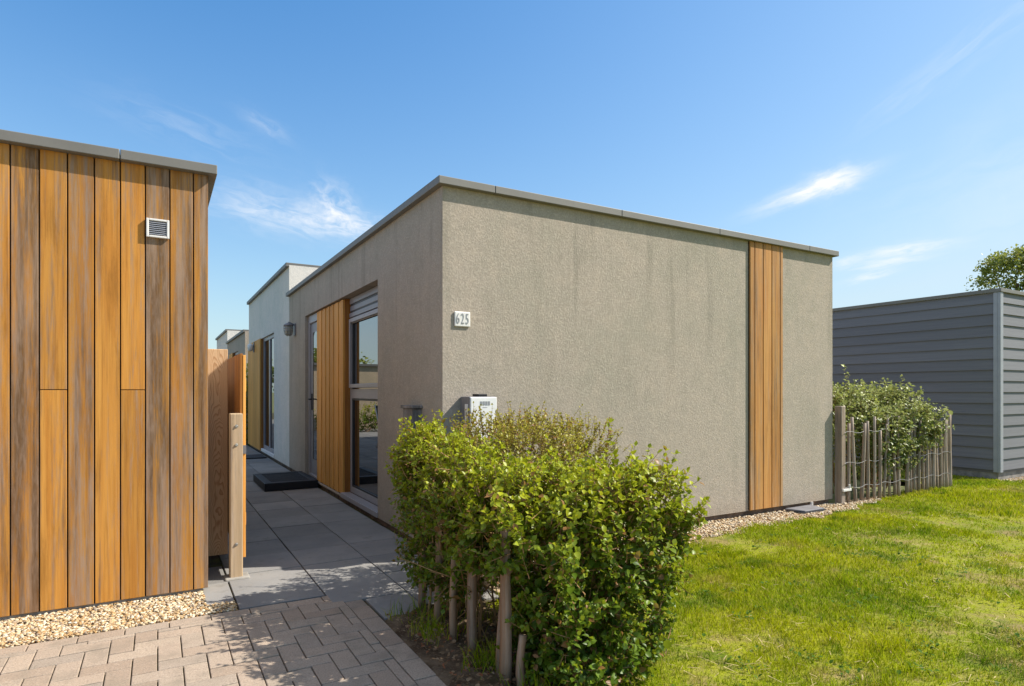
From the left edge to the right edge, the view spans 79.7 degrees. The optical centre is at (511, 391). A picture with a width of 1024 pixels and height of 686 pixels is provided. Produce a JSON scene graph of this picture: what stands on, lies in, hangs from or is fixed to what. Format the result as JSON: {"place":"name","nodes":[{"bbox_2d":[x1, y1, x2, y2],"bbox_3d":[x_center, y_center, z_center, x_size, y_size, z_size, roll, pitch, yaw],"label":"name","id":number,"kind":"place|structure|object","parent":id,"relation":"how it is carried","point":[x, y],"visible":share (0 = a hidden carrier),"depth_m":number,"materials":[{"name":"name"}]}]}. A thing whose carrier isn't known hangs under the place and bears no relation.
{"place":"outdoors","nodes":[
{"label":"outdoors","id":0,"kind":"place"},
{"bbox_2d":[0,589,237,648],"bbox_3d":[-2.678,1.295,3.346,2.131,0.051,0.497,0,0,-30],"label":"gravel","id":1,"kind":"structure","parent":0,"point":[100,618],"depth_m":3.50,"materials":[{"name":"beige gravel"}]},
{"bbox_2d":[0,596,445,685],"bbox_3d":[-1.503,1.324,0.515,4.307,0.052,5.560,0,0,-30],"label":"block paving","id":2,"kind":"structure","parent":0,"point":[354,643],"depth_m":3.04,"materials":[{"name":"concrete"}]},
{"bbox_2d":[215,329,240,348],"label":"row house","id":3,"kind":"structure","parent":0,"point":[224,336],"depth_m":19.84,"materials":[{"name":"white paint"}]},
{"bbox_2d":[226,329,248,443],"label":"row house","id":4,"kind":"structure","parent":0,"point":[237,343],"depth_m":16.24,"materials":[{"name":"grey paint"}]},
{"bbox_2d":[246,363,249,444],"bbox_3d":[-6.371,0.308,15.162,1.224,2.129,0.849,0,0,-30],"label":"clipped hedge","id":5,"kind":"object","parent":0,"point":[247,404],"visible":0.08,"depth_m":15.03,"materials":[{"name":"green plant"}]},
{"bbox_2d":[247,262,319,469],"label":"row house","id":6,"kind":"structure","parent":0,"point":[268,388],"depth_m":12.02,"materials":[{"name":"white paint"}]},
{"bbox_2d":[247,342,253,351],"bbox_3d":[-5.821,-0.990,13.671,0.139,0.220,0.120,0,0,-30],"label":"wall lamp","id":7,"kind":"object","parent":6,"relation":"attached to","point":[250,347],"visible":1,"depth_m":13.63,"materials":[{"name":"white plastic"}]},
{"bbox_2d":[261,334,273,457],"bbox_3d":[-4.851,0.067,12.271,0.102,2.367,1.605,0,0,-30],"label":"window","id":8,"kind":"structure","parent":6,"relation":"in","point":[268,341],"depth_m":12.27,"materials":[{"name":"paint"}]},
{"bbox_2d":[125,444,499,630],"bbox_3d":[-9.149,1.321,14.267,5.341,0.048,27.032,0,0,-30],"label":"slab path","id":9,"kind":"structure","parent":0,"point":[307,543],"depth_m":4.83,"materials":[{"name":"concrete"}]},
{"bbox_2d":[208,349,227,563],"bbox_3d":[-2.244,0.490,4.633,0.172,1.620,0.070,0,0,-30],"label":"board screen","id":10,"kind":"object","parent":9,"relation":"on","point":[217,451],"visible":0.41,"depth_m":4.61,"materials":[{"name":"brown wood"}]},
{"bbox_2d":[224,572,249,582],"bbox_3d":[-1.929,1.304,4.302,0.160,0.032,0.140,0,0,-30],"label":"post footing","id":11,"kind":"object","parent":9,"relation":"on","point":[227,578],"visible":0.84,"depth_m":4.26,"materials":[{"name":"concrete"}]},
{"bbox_2d":[229,413,242,577],"bbox_3d":[-1.933,0.726,4.294,0.083,1.148,0.092,0,0,-30],"label":"gate post","id":12,"kind":"object","parent":11,"relation":"on","point":[235,494],"visible":1,"depth_m":4.26,"materials":[{"name":"brown wood"}]},
{"bbox_2d":[228,354,245,556],"bbox_3d":[-2.236,0.453,4.921,0.043,1.445,1.336,0,0,-30],"label":"gate leaf","id":13,"kind":"object","parent":12,"relation":"attached to","point":[236,383],"visible":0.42,"depth_m":4.37,"materials":[{"name":"brown wood"}]},
{"bbox_2d":[246,454,266,458],"bbox_3d":[-5.225,1.287,12.110,0.620,0.018,0.700,0,0,-30],"label":"door mat","id":14,"kind":"object","parent":9,"relation":"on","point":[255,456],"depth_m":12.09,"materials":[{"name":"black rubber"}]},
{"bbox_2d":[253,471,317,490],"bbox_3d":[-3.191,1.246,8.607,0.680,0.102,1.100,0,0,-30],"label":"doorstep","id":15,"kind":"object","parent":9,"relation":"on","point":[276,481],"visible":1,"depth_m":8.28,"materials":[{"name":"black plastic"}]},
{"bbox_2d":[28,445,916,646],"bbox_3d":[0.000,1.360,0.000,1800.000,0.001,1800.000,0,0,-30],"label":"ground","id":16,"kind":"structure","parent":0,"point":[832,500],"depth_m":8.44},
{"bbox_2d":[0,129,216,622],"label":"timber building","id":17,"kind":"structure","parent":16,"relation":"on","point":[103,399],"depth_m":3.66,"materials":[{"name":"brown wood"}]},
{"bbox_2d":[146,218,168,238],"bbox_3d":[-2.195,-1.010,3.801,0.124,0.116,0.018,0,0,-30],"label":"wall vent","id":18,"kind":"object","parent":17,"relation":"attached to","point":[159,228],"depth_m":3.80,"materials":[{"name":"white plastic"}]},
{"bbox_2d":[384,595,618,685],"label":"planting bed","id":19,"kind":"object","parent":16,"relation":"on","point":[434,664],"visible":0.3,"depth_m":3.14,"materials":[{"name":"soil"}]},
{"bbox_2d":[418,506,427,606],"bbox_3d":[-0.529,1.005,3.643,0.055,0.651,0.053,0,0,-30],"label":"hedge stake","id":20,"kind":"object","parent":19,"relation":"on","point":[421,589],"visible":0.25,"depth_m":3.62,"materials":[{"name":"brown wood"}]},
{"bbox_2d":[433,522,443,623],"bbox_3d":[-0.413,0.995,3.441,0.067,0.672,0.053,0,0,-30],"label":"hedge stake","id":21,"kind":"object","parent":19,"relation":"on","point":[437,605],"visible":0.38,"depth_m":3.42,"materials":[{"name":"brown wood"}]},
{"bbox_2d":[383,409,513,646],"bbox_3d":[-0.394,0.815,3.538,0.677,1.431,1.398,0,0,-30],"label":"hedge bush","id":22,"kind":"object","parent":19,"relation":"on","point":[427,453],"visible":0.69,"depth_m":3.44,"materials":[{"name":"green plant"}]},
{"bbox_2d":[449,545,457,643],"bbox_3d":[-0.303,0.985,3.215,0.051,0.691,0.050,0,0,-30],"label":"hedge stake","id":23,"kind":"object","parent":19,"relation":"on","point":[452,617],"visible":0.42,"depth_m":3.20,"materials":[{"name":"brown wood"}]},
{"bbox_2d":[467,562,467,651],"bbox_3d":[-0.204,0.975,3.111,0.052,0.712,0.052,0,0,-30],"label":"hedge stake","id":24,"kind":"object","parent":19,"relation":"on","point":[467,627],"visible":0.07,"depth_m":3.10,"materials":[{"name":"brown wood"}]},
{"bbox_2d":[467,543,478,660],"bbox_3d":[-0.190,0.995,3.025,0.061,0.673,0.055,0,0,-30],"label":"hedge stake","id":25,"kind":"object","parent":19,"relation":"on","point":[472,614],"visible":0.55,"depth_m":3.00,"materials":[{"name":"brown wood"}]},
{"bbox_2d":[380,592,574,685],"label":"bed tufts","id":26,"kind":"object","parent":19,"relation":"on","point":[484,657],"visible":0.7,"depth_m":3.19,"materials":[{"name":"green plant"}]},
{"bbox_2d":[495,597,499,677],"bbox_3d":[-0.045,0.995,2.835,0.066,0.671,0.045,0,0,-30],"label":"hedge stake","id":27,"kind":"object","parent":19,"relation":"on","point":[497,650],"visible":0.16,"depth_m":2.82,"materials":[{"name":"brown wood"}]},
{"bbox_2d":[499,528,511,685],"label":"hedge stake","id":28,"kind":"object","parent":19,"relation":"on","point":[505,661],"visible":0.7,"depth_m":2.74,"materials":[{"name":"brown wood"}]},
{"bbox_2d":[515,633,526,685],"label":"hedge stake","id":29,"kind":"object","parent":19,"relation":"on","point":[521,647],"visible":0.94,"depth_m":2.71,"materials":[{"name":"brown wood"}]},
{"bbox_2d":[437,418,710,685],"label":"hedge bush","id":30,"kind":"object","parent":19,"relation":"on","point":[577,562],"visible":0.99,"depth_m":2.77,"materials":[{"name":"green plant"}]},
{"bbox_2d":[432,400,632,584],"bbox_3d":[0.266,0.727,4.257,1.648,1.332,1.273,0,0,-30],"label":"hedge bush","id":31,"kind":"object","parent":16,"relation":"on","point":[506,436],"visible":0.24,"depth_m":4.21,"materials":[{"name":"green plant"}]},
{"bbox_2d":[286,175,838,561],"bbox_3d":[0.024,-0.146,8.703,5.055,2.993,6.450,0,0,-30],"label":"bungalow","id":32,"kind":"object","parent":16,"relation":"on","point":[706,351],"visible":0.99,"depth_m":5.92,"materials":[{"name":"grey paint"}]},
{"bbox_2d":[283,322,295,335],"bbox_3d":[-3.528,-0.994,9.718,0.180,0.231,0.152,0,0,-30],"label":"wall lamp","id":33,"kind":"object","parent":32,"relation":"attached to","point":[288,328],"visible":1,"depth_m":9.68,"materials":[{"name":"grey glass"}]},
{"bbox_2d":[308,313,316,478],"bbox_3d":[-2.873,0.060,8.875,0.101,2.350,0.605,0,0,-30],"label":"door","id":34,"kind":"structure","parent":32,"relation":"in","point":[312,320],"depth_m":9.00,"materials":[{"name":"paint"}]},
{"bbox_2d":[340,286,377,517],"bbox_3d":[-1.622,0.070,6.742,0.167,2.370,1.400,0,0,-30],"label":"window","id":35,"kind":"structure","parent":32,"relation":"in","point":[363,321],"depth_m":6.89,"materials":[{"name":"paint"}]},
{"bbox_2d":[401,405,422,441],"bbox_3d":[-0.845,0.398,5.153,0.099,0.565,0.260,0,0,-30],"label":"wall box","id":36,"kind":"object","parent":32,"relation":"attached to","point":[408,411],"visible":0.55,"depth_m":5.08,"materials":[{"name":"grey metal"}]},
{"bbox_2d":[454,311,469,326],"bbox_3d":[-0.387,-0.565,4.789,0.136,0.118,0.016,0,0,-30],"label":"house number sign","id":37,"kind":"object","parent":32,"relation":"attached to","point":[461,319],"visible":1,"depth_m":4.78,"materials":[{"name":"white plastic"}]},
{"bbox_2d":[461,394,496,439],"bbox_3d":[-0.262,0.194,4.767,0.236,0.352,0.177,0,0,-30],"label":"letterbox","id":38,"kind":"object","parent":32,"relation":"attached to","point":[486,401],"visible":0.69,"depth_m":4.70,"materials":[{"name":"white paint"}]},
{"bbox_2d":[480,494,892,604],"bbox_3d":[3.789,1.332,6.587,9.250,0.001,1.220,0,0,-30],"label":"gravel bed","id":39,"kind":"object","parent":16,"relation":"on","point":[498,589],"depth_m":4.26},
{"bbox_2d":[532,496,887,571],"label":"gravel","id":40,"kind":"structure","parent":39,"relation":"on","point":[711,527],"depth_m":6.29,"materials":[{"name":"beige gravel"}]},
{"bbox_2d":[785,505,826,513],"bbox_3d":[3.222,1.300,6.721,0.458,0.060,0.200,0,0,-30],"label":"drain cover","id":41,"kind":"object","parent":40,"relation":"on","point":[805,509],"visible":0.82,"depth_m":6.68,"materials":[{"name":"grey concrete"}]},
{"bbox_2d":[835,406,951,503],"bbox_3d":[4.639,0.760,8.283,2.532,1.180,1.253,0,0,-30],"label":"paling fence","id":42,"kind":"object","parent":16,"relation":"on","point":[931,477],"visible":0.76,"depth_m":7.59,"materials":[{"name":"grey wood"}]},
{"bbox_2d":[832,364,954,494],"bbox_3d":[4.674,0.523,7.984,2.680,1.762,1.122,0,0,-30],"label":"silvery shrub","id":43,"kind":"object","parent":16,"relation":"on","point":[880,407],"visible":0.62,"depth_m":7.89,"materials":[{"name":"green plant"}]},
{"bbox_2d":[832,288,1023,479],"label":"clapboard building","id":44,"kind":"structure","parent":16,"relation":"on","point":[960,356],"depth_m":9.53,"materials":[{"name":"grey wood"}]},
{"bbox_2d":[964,244,1023,291],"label":"broadleaf tree","id":45,"kind":"object","parent":16,"relation":"on","point":[1004,262],"visible":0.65,"depth_m":25.03,"materials":[{"name":"green plant"}]},
{"bbox_2d":[0,0,1023,348],"label":"sky","id":46,"kind":"structure","parent":0,"point":[887,136],"materials":[{"name":"blue"}]},
{"bbox_2d":[485,463,1023,685],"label":"lawn","id":47,"kind":"structure","parent":0,"point":[987,607],"depth_m":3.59,"materials":[{"name":"green plant"}]},
{"bbox_2d":[549,527,1023,685],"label":"lawn weeds","id":48,"kind":"object","parent":47,"relation":"on","point":[859,669],"visible":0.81,"depth_m":3.44,"materials":[{"name":"green plant"}]},
{"bbox_2d":[637,505,1023,685],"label":"straw","id":49,"kind":"object","parent":47,"relation":"on","point":[867,613],"visible":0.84,"depth_m":3.27,"materials":[{"name":"plant"}]},
{"label":"gravel bed","id":50,"kind":"structure","parent":0,"visible":0},
{"bbox_2d":[1001,476,1023,481],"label":"gravel","id":51,"kind":"structure","parent":50,"relation":"on","point":[1016,478],"depth_m":9.16,"materials":[{"name":"beige gravel"}]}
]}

